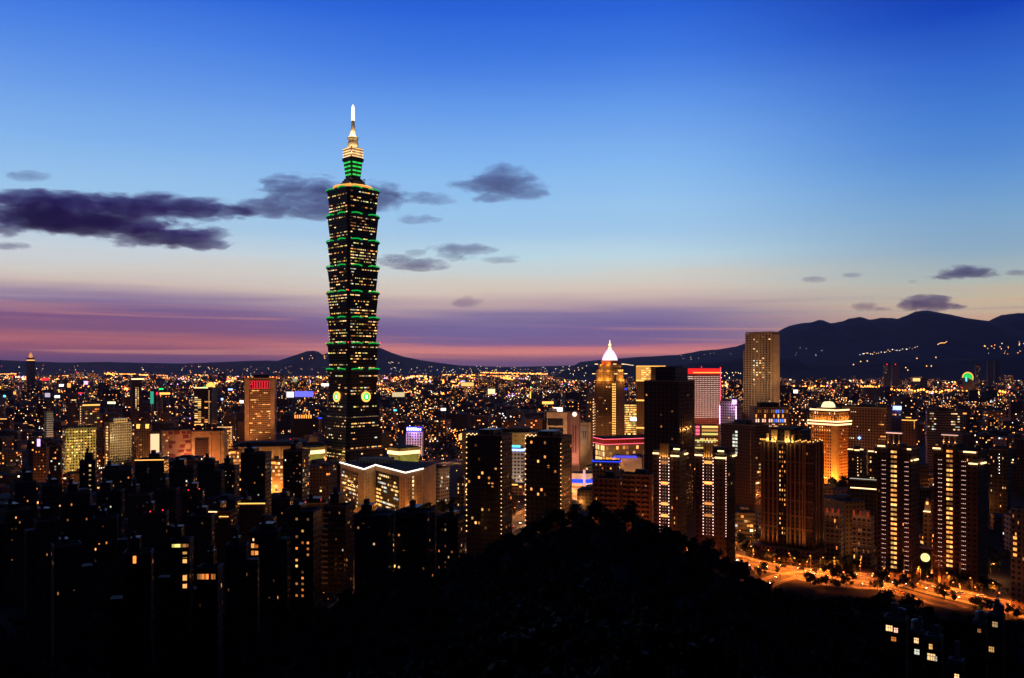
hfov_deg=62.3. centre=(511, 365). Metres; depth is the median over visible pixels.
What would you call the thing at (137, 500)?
residential tower
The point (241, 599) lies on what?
residential tower
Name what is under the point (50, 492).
residential tower
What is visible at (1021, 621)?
tree
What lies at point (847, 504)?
apartment block
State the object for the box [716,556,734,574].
tree
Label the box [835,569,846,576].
tree
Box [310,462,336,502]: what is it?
apartment block
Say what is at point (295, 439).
apartment block
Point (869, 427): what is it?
hotel
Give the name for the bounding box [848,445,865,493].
residential tower
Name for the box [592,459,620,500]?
office block
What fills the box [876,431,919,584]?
residential tower
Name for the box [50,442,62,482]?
apartment block
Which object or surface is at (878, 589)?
pavement
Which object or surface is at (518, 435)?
exhibition hall
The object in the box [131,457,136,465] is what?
apartment block
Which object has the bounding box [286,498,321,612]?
residential tower
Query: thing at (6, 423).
apartment block
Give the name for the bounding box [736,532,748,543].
tree
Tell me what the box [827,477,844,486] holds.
tree
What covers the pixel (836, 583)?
tree
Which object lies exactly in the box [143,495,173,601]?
residential tower
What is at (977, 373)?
river tower
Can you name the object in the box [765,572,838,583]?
road
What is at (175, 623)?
residential tower
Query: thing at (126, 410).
apartment block
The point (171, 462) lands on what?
apartment block
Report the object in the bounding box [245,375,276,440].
office tower
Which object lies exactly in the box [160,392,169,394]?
lit sign
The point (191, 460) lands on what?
apartment block
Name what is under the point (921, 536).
office block
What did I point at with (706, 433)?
store
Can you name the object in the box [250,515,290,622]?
residential tower
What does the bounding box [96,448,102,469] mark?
apartment block
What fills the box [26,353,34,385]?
office tower
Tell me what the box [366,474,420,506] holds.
slot windows
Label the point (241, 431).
apartment block
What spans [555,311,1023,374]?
mountain range
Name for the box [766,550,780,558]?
tree
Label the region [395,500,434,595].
residential tower
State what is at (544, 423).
apartment block
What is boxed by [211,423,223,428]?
apartment block
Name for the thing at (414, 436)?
office block
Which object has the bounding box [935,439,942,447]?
apartment block
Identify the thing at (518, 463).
building
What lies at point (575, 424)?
arched tower
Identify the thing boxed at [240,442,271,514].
residential tower
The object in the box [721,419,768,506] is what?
office block
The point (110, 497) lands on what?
residential tower
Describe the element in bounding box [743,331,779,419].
office tower
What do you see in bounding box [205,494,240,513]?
apartment block
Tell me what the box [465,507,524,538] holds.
pavement
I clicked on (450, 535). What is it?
residential tower
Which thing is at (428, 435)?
apartment block
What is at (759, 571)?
tree
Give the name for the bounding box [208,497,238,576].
residential tower
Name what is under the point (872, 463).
residential tower
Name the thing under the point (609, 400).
domed tower
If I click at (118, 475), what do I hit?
residential tower
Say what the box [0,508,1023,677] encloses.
forest
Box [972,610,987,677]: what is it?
hillside house
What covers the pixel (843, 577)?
tree
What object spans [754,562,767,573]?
tree
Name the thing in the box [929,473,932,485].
apartment block
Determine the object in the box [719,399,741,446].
office block
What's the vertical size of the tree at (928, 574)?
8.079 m
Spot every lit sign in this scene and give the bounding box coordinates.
[14,391,15,421]
[37,439,40,446]
[150,391,153,412]
[159,388,163,412]
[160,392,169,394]
[240,400,243,420]
[287,392,293,410]
[295,391,313,412]
[321,383,328,391]
[392,392,404,396]
[461,382,473,385]
[488,389,494,402]
[542,401,553,417]
[793,390,797,409]
[913,378,919,391]
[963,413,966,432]
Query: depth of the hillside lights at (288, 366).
9599.12 m
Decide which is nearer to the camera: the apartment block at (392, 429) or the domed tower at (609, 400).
the domed tower at (609, 400)
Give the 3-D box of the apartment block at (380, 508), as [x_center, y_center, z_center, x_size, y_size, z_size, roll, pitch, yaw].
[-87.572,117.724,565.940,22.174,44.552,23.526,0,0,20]
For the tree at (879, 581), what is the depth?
517.70 m
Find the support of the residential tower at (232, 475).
on the ground
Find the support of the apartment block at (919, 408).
on the ground
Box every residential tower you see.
[0,498,30,602]
[3,468,36,527]
[24,503,60,613]
[39,473,62,532]
[51,532,92,668]
[64,479,91,563]
[79,448,96,491]
[89,478,124,562]
[92,504,127,607]
[102,461,133,517]
[109,531,153,677]
[128,478,153,548]
[135,450,168,501]
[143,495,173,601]
[156,473,179,524]
[157,517,193,677]
[169,456,196,524]
[182,478,204,535]
[189,501,214,585]
[194,544,223,677]
[197,453,224,497]
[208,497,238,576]
[219,455,239,495]
[225,528,258,655]
[238,491,276,557]
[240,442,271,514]
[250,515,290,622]
[271,488,294,535]
[283,440,309,499]
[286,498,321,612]
[299,494,327,525]
[322,486,352,592]
[354,498,393,601]
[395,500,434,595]
[436,505,464,587]
[466,428,511,555]
[525,429,571,545]
[644,366,693,517]
[653,443,687,552]
[695,443,736,575]
[753,426,824,565]
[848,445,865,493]
[868,447,876,478]
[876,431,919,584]
[933,433,987,590]
[989,445,1010,518]
[1016,438,1023,495]
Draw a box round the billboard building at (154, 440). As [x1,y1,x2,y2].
[150,431,159,452]
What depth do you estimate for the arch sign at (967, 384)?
3600.30 m
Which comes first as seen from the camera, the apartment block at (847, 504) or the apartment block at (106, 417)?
the apartment block at (847, 504)
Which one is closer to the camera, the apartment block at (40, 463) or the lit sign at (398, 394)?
the apartment block at (40, 463)
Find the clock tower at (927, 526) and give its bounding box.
[923,497,931,546]
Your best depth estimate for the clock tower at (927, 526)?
588.13 m
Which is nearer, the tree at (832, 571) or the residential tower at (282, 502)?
the tree at (832, 571)
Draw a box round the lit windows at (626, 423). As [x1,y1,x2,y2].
[625,405,635,434]
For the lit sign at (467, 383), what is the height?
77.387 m
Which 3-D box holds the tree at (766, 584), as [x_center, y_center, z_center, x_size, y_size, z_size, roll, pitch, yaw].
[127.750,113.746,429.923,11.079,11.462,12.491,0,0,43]
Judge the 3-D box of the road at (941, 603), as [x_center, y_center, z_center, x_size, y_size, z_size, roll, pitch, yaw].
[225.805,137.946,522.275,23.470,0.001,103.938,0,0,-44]
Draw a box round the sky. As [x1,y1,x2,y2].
[0,0,1023,366]
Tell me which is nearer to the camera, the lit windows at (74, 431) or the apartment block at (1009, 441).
the lit windows at (74, 431)
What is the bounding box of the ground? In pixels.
[0,374,1023,677]
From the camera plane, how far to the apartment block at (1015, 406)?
1874.71 m
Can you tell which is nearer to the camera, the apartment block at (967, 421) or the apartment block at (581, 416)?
the apartment block at (967, 421)
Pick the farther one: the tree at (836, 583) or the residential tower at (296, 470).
the residential tower at (296, 470)
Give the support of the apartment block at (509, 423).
on the ground
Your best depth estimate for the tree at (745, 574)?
427.51 m
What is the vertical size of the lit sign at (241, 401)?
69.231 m
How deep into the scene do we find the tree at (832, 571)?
544.41 m
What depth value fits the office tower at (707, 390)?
1383.91 m
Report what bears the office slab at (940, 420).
on the ground
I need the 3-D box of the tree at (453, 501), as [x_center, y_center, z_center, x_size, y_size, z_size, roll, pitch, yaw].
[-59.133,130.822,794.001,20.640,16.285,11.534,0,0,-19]
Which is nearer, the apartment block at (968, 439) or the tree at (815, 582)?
the tree at (815, 582)
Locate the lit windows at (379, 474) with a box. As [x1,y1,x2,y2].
[376,474,413,506]
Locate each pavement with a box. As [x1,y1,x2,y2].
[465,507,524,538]
[687,550,1023,617]
[735,553,1010,601]
[761,571,829,579]
[772,575,836,586]
[792,576,954,610]
[818,577,969,606]
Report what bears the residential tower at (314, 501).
on the ground
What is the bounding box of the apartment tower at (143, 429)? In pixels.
[136,421,151,458]
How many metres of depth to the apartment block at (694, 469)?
978.55 m
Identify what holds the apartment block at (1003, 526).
on the ground
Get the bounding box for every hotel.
[62,423,95,472]
[104,417,130,465]
[842,404,890,474]
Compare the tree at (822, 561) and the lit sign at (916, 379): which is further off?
the lit sign at (916, 379)
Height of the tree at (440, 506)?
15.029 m
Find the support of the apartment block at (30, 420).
on the ground
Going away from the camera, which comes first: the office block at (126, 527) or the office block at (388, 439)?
the office block at (126, 527)
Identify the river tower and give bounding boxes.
[883,365,890,386]
[891,364,899,386]
[975,364,979,383]
[987,361,992,384]
[994,361,998,382]
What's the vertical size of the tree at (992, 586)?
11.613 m
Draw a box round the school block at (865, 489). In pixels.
[850,477,876,539]
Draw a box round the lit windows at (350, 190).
[327,190,381,457]
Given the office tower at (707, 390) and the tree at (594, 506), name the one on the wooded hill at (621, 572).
the tree at (594, 506)
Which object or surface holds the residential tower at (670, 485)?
on the ground
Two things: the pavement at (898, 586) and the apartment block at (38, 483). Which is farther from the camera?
the apartment block at (38, 483)
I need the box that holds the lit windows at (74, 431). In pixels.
[63,431,94,470]
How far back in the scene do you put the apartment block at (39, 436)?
1361.41 m
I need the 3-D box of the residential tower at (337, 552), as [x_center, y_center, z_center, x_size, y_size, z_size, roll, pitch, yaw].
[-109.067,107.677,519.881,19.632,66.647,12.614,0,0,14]
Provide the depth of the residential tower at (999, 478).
755.71 m
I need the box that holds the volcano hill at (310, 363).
[228,347,489,374]
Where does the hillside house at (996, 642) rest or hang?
on the wooded hill at (621, 572)
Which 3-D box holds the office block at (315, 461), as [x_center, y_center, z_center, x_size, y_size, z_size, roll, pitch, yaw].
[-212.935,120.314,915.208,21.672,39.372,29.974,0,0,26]
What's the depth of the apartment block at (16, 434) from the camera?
1354.38 m
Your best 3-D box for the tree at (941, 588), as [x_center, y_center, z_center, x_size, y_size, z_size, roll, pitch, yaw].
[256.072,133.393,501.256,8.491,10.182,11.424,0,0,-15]
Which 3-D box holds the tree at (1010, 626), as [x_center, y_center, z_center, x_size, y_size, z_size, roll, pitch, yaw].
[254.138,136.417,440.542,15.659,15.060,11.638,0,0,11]
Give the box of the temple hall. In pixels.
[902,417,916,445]
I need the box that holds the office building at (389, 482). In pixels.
[340,457,435,512]
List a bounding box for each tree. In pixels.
[337,587,357,601]
[348,500,357,513]
[424,502,435,509]
[434,445,443,451]
[435,500,446,513]
[440,434,446,442]
[441,497,456,506]
[500,531,521,556]
[525,521,536,534]
[565,507,580,524]
[569,500,605,519]
[592,509,614,521]
[617,500,639,533]
[635,518,651,525]
[679,534,690,554]
[696,537,716,555]
[705,548,722,565]
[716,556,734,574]
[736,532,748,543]
[739,543,750,554]
[741,569,750,579]
[745,547,752,556]
[750,547,759,554]
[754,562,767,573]
[755,577,773,590]
[757,550,769,559]
[757,568,765,574]
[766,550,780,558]
[786,550,799,560]
[801,557,812,566]
[803,572,815,581]
[812,578,818,587]
[818,557,827,567]
[818,576,826,582]
[822,567,837,578]
[823,575,833,585]
[826,558,838,566]
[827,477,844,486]
[830,578,841,588]
[835,556,849,566]
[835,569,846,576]
[837,480,847,487]
[839,475,847,488]
[839,574,853,587]
[846,569,856,578]
[869,578,885,590]
[874,569,890,581]
[875,588,896,614]
[888,598,914,609]
[892,579,905,587]
[898,572,909,587]
[901,593,933,614]
[917,606,935,615]
[925,570,932,581]
[934,582,955,594]
[944,567,967,580]
[946,593,956,601]
[954,572,969,588]
[970,597,978,606]
[975,597,984,604]
[976,575,987,593]
[977,602,987,609]
[983,597,992,605]
[985,578,1008,596]
[986,617,1013,630]
[988,545,1002,562]
[988,564,996,572]
[988,600,993,608]
[1005,603,1013,612]
[1008,607,1021,616]
[1017,619,1023,627]
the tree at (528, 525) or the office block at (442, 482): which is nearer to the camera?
the tree at (528, 525)
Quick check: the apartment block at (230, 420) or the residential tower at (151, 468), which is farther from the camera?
the apartment block at (230, 420)
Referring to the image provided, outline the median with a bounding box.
[738,560,1014,608]
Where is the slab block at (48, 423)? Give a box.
[44,409,52,437]
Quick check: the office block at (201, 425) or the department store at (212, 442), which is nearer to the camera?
the department store at (212, 442)
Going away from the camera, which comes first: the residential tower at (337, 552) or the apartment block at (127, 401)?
the residential tower at (337, 552)
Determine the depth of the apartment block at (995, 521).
708.20 m
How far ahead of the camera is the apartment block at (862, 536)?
586.49 m
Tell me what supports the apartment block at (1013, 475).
on the ground
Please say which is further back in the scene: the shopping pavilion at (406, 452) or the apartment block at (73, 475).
the shopping pavilion at (406, 452)
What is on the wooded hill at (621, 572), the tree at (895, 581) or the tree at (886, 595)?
the tree at (886, 595)
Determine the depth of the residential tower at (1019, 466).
899.35 m
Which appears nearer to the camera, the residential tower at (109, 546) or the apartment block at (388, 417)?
the residential tower at (109, 546)
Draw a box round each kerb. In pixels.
[735,554,1010,602]
[852,583,967,607]
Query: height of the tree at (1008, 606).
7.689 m
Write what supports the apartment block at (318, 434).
on the ground
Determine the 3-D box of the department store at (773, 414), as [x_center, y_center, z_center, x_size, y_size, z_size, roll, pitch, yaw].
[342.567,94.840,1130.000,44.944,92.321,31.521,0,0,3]
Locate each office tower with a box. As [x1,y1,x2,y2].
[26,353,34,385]
[68,392,77,426]
[79,401,99,428]
[129,378,143,430]
[194,382,217,428]
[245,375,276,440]
[636,366,658,435]
[688,366,720,446]
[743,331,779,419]
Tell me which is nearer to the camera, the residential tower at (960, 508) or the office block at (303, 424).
the residential tower at (960, 508)
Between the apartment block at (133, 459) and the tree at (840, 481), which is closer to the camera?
the tree at (840, 481)
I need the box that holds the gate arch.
[920,546,932,573]
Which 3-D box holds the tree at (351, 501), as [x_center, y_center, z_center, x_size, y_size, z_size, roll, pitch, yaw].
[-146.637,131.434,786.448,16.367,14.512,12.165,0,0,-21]
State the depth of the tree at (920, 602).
448.90 m
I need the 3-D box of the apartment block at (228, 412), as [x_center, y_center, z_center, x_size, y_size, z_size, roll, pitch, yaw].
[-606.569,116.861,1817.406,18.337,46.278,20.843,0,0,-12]
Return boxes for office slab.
[580,419,592,470]
[587,392,594,448]
[926,407,962,469]
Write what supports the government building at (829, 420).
on the ground
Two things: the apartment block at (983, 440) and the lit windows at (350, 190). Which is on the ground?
the apartment block at (983, 440)
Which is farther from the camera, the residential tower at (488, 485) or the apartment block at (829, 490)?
the apartment block at (829, 490)
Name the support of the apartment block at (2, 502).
on the ground
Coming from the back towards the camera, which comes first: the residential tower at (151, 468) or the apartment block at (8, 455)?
the apartment block at (8, 455)
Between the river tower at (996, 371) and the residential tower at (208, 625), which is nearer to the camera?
the residential tower at (208, 625)
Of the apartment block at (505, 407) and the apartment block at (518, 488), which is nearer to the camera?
the apartment block at (518, 488)
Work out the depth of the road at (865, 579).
546.95 m
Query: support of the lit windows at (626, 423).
in the office block at (630, 417)
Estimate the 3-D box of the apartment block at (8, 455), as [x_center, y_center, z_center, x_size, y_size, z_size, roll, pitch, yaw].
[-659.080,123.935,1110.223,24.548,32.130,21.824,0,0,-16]
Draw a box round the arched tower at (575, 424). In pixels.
[570,411,579,470]
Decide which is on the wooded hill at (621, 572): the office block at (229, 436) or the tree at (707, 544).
the tree at (707, 544)
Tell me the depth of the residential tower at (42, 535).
474.16 m
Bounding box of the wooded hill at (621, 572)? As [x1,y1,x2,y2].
[231,526,933,677]
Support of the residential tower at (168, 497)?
on the ground
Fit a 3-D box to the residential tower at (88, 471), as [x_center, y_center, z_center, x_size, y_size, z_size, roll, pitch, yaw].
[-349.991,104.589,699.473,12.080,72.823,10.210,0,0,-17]
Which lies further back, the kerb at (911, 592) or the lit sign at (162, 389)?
the lit sign at (162, 389)
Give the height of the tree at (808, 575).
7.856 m
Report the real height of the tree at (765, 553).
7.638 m
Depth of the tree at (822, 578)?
531.27 m
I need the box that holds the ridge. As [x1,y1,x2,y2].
[0,360,573,373]
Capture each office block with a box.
[96,429,101,447]
[125,518,127,536]
[150,421,173,430]
[193,422,205,429]
[218,426,232,454]
[294,415,312,438]
[305,407,320,415]
[310,459,331,465]
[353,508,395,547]
[381,432,396,449]
[406,427,423,455]
[436,464,449,503]
[454,507,465,527]
[521,404,537,411]
[586,462,591,470]
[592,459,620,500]
[625,400,635,434]
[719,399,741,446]
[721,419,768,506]
[735,506,754,536]
[891,406,902,442]
[920,462,928,487]
[920,528,932,546]
[979,417,997,431]
[983,429,1009,435]
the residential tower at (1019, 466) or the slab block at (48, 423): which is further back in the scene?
the slab block at (48, 423)
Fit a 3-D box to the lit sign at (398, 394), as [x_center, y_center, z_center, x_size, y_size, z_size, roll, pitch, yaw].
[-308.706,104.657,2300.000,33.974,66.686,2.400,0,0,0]
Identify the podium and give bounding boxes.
[593,435,643,459]
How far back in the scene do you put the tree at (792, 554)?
584.94 m
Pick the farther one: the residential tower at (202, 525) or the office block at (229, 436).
the office block at (229, 436)
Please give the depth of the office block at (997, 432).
1364.25 m
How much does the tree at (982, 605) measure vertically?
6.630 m
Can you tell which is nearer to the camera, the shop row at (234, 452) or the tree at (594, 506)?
the tree at (594, 506)
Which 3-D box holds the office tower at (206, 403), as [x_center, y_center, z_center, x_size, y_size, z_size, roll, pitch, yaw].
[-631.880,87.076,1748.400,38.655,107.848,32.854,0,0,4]
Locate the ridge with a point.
(12, 366)
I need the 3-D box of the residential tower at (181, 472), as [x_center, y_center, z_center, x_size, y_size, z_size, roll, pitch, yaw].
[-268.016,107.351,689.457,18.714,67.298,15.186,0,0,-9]
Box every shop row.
[228,447,242,469]
[271,456,282,492]
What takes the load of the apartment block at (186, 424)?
on the ground
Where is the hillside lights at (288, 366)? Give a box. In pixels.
[1,362,556,373]
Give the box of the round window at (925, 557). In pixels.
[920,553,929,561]
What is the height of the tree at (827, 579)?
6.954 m
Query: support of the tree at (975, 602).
on the ground
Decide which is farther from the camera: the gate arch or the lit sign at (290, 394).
the lit sign at (290, 394)
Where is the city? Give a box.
[0,372,1023,434]
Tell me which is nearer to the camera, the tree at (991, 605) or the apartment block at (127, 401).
the tree at (991, 605)
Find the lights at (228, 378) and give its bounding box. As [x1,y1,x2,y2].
[0,372,1021,470]
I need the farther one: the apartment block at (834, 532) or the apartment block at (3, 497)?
the apartment block at (3, 497)
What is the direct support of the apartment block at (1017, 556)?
on the ground
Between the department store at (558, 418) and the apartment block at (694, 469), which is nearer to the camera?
the apartment block at (694, 469)
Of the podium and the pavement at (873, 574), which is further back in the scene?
the podium
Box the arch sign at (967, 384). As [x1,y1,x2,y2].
[962,372,972,390]
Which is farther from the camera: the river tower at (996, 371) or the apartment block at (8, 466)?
the river tower at (996, 371)
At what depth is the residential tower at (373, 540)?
492.59 m
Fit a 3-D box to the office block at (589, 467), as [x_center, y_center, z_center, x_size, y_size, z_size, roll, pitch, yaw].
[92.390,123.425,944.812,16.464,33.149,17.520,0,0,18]
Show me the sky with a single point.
(556, 181)
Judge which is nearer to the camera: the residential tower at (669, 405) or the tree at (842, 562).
the tree at (842, 562)
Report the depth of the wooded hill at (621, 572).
377.63 m
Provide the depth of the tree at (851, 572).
539.64 m
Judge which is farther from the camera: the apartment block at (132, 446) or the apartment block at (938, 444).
the apartment block at (132, 446)
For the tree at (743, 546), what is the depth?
617.79 m
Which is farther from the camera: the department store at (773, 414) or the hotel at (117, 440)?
the department store at (773, 414)
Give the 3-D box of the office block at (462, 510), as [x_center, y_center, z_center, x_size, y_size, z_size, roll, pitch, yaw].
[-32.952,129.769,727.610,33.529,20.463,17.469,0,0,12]
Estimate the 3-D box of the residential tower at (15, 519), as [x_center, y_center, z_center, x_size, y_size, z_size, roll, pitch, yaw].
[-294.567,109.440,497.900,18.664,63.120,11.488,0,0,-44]
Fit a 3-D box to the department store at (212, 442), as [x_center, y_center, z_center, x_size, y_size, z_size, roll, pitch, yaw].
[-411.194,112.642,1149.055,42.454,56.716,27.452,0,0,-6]
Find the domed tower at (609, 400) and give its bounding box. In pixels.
[592,340,626,435]
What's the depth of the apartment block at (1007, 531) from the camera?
634.37 m
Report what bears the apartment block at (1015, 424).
on the ground
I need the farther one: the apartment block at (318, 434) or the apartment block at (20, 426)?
the apartment block at (20, 426)
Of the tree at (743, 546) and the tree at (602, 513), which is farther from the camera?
the tree at (743, 546)
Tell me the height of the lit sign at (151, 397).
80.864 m
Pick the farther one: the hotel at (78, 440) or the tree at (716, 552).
the hotel at (78, 440)
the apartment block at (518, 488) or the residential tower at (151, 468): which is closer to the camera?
the residential tower at (151, 468)
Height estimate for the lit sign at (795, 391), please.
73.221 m
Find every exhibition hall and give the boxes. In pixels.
[231,436,327,459]
[459,427,545,475]
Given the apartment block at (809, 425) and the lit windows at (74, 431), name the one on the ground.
the apartment block at (809, 425)
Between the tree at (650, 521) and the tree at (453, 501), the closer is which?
the tree at (650, 521)
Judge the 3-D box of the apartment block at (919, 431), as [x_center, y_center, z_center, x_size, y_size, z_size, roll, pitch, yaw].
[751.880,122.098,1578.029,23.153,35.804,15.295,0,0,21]
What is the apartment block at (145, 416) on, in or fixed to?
on the ground
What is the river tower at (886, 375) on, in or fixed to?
on the ground
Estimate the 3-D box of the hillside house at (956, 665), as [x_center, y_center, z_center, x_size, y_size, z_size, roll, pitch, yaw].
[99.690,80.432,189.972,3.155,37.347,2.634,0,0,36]
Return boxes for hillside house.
[883,602,908,677]
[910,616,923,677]
[924,624,943,677]
[948,640,964,677]
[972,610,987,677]
[988,598,1004,677]
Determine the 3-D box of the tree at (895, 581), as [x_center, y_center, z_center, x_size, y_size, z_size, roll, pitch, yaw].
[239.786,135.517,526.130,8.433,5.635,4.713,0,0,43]
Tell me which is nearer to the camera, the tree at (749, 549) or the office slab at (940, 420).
the tree at (749, 549)
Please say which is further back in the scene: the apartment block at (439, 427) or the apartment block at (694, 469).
the apartment block at (439, 427)
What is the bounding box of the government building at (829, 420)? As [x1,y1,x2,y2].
[807,401,851,484]
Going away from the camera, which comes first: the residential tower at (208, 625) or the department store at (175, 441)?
the residential tower at (208, 625)
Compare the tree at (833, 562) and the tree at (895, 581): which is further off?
the tree at (833, 562)
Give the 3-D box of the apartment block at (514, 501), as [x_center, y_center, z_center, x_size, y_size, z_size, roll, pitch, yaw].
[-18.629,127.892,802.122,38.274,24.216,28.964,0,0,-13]
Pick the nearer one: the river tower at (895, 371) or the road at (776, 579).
the road at (776, 579)
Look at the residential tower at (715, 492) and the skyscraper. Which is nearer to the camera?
the residential tower at (715, 492)
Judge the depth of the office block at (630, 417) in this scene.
1471.64 m
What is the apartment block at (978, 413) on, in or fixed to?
on the ground
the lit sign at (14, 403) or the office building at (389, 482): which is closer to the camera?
the office building at (389, 482)
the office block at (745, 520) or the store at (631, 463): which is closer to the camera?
the office block at (745, 520)
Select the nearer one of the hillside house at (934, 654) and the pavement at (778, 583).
the hillside house at (934, 654)
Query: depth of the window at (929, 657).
211.03 m
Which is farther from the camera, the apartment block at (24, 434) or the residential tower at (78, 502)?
the apartment block at (24, 434)
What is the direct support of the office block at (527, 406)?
on the ground
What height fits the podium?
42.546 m
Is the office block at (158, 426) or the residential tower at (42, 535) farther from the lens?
the office block at (158, 426)
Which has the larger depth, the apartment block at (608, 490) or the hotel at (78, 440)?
the hotel at (78, 440)
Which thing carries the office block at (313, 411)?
on the ground
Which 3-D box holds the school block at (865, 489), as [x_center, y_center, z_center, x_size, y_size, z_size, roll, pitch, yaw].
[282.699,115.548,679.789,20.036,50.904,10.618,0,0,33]
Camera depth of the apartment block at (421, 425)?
1376.84 m
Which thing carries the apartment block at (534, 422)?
on the ground
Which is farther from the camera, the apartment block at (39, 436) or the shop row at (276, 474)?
the apartment block at (39, 436)
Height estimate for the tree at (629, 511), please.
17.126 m
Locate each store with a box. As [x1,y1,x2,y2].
[160,426,190,456]
[190,427,226,463]
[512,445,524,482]
[547,407,569,433]
[572,470,591,499]
[604,453,643,471]
[694,424,717,453]
[749,402,788,437]
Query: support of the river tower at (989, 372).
on the ground
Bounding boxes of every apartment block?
[0,417,13,430]
[0,429,20,449]
[0,436,13,449]
[0,448,21,469]
[0,463,20,472]
[0,469,19,473]
[0,471,32,484]
[0,483,9,493]
[0,494,9,501]
[0,498,38,517]
[14,423,26,429]
[21,430,33,437]
[24,411,35,428]
[27,431,56,447]
[29,434,53,440]
[29,438,54,465]
[33,443,48,482]
[34,437,61,468]
[36,399,52,430]
[37,482,45,492]
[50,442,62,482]
[55,414,61,420]
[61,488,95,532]
[63,469,101,488]
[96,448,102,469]
[102,413,122,427]
[103,436,134,467]
[122,404,130,420]
[125,398,130,404]
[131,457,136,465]
[139,411,151,423]
[163,456,173,466]
[170,455,203,464]
[180,421,193,428]
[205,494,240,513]
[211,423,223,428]
[224,409,233,415]
[224,414,235,440]
[238,419,244,441]
[241,412,244,420]
[279,411,298,420]
[280,438,308,439]
[303,432,323,438]
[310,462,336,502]
[331,460,339,480]
[376,507,394,570]
[380,425,397,435]
[381,410,397,426]
[391,408,399,421]
[410,424,425,450]
[426,428,430,442]
[430,418,450,441]
[457,475,465,506]
[499,405,514,410]
[502,420,521,427]
[512,479,524,494]
[512,492,515,512]
[521,416,544,428]
[542,419,546,428]
[570,412,583,420]
[572,507,590,523]
[577,484,591,509]
[594,471,622,525]
[621,469,652,531]
[694,454,694,484]
[757,513,760,533]
[791,409,807,428]
[808,413,810,428]
[823,492,864,554]
[824,485,847,494]
[825,507,843,560]
[851,510,874,565]
[916,405,926,410]
[916,422,922,439]
[920,486,930,523]
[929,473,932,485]
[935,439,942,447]
[959,409,968,432]
[963,433,973,447]
[974,409,984,420]
[974,432,996,455]
[990,510,1010,533]
[993,433,1023,461]
[1002,419,1019,427]
[1002,514,1003,539]
[1004,513,1010,550]
[1009,400,1021,420]
[1010,502,1023,609]
[1011,463,1015,487]
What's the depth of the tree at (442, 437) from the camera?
1523.64 m
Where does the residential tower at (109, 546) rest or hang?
on the ground
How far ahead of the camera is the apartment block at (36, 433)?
1425.46 m
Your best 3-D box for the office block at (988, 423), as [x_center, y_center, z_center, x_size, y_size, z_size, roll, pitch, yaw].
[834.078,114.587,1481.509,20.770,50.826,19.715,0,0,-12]
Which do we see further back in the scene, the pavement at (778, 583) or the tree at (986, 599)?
the pavement at (778, 583)
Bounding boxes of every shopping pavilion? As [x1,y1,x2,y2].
[302,445,324,460]
[387,445,419,461]
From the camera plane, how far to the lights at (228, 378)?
5720.75 m
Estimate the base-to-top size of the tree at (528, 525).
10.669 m
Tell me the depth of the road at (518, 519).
755.66 m
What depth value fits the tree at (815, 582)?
526.52 m
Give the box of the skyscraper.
[324,105,382,461]
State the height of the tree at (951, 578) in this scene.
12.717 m
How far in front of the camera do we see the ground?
571.13 m
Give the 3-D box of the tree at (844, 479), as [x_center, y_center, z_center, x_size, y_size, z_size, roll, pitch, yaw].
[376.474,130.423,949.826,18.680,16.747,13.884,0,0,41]
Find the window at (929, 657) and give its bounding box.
[927,653,934,660]
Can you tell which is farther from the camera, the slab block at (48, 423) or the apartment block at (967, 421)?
the apartment block at (967, 421)
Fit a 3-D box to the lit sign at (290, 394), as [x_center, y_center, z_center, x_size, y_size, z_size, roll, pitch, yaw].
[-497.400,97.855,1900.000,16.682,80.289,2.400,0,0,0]
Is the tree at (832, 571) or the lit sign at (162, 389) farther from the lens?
the lit sign at (162, 389)
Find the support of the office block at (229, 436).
on the ground
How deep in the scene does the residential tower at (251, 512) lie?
553.64 m
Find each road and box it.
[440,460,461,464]
[465,511,524,548]
[687,549,1023,615]
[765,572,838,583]
[794,575,965,609]
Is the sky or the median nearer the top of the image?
the sky
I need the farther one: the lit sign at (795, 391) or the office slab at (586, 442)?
the lit sign at (795, 391)
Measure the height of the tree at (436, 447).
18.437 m
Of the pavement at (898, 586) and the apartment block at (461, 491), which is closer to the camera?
the pavement at (898, 586)
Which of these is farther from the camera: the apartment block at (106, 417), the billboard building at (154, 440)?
the apartment block at (106, 417)
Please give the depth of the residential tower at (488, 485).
610.99 m
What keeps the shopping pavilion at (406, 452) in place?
on the ground
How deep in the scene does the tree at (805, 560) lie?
580.03 m
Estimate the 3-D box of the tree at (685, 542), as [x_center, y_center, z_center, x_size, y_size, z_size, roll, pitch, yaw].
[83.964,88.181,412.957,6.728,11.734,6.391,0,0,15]
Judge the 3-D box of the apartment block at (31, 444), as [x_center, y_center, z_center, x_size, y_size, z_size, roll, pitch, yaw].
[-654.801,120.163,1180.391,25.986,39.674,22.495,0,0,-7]
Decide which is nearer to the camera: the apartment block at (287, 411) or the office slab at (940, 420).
the office slab at (940, 420)
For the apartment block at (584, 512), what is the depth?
654.38 m
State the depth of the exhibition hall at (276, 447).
1159.96 m
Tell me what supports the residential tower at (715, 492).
on the ground
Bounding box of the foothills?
[550,353,1023,382]
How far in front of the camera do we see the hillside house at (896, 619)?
243.19 m
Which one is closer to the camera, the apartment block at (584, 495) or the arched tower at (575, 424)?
the apartment block at (584, 495)
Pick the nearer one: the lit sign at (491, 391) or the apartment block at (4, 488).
the apartment block at (4, 488)
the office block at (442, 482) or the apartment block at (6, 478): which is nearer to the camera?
the office block at (442, 482)
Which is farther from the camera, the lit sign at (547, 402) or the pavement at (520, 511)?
the lit sign at (547, 402)
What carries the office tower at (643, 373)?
on the ground

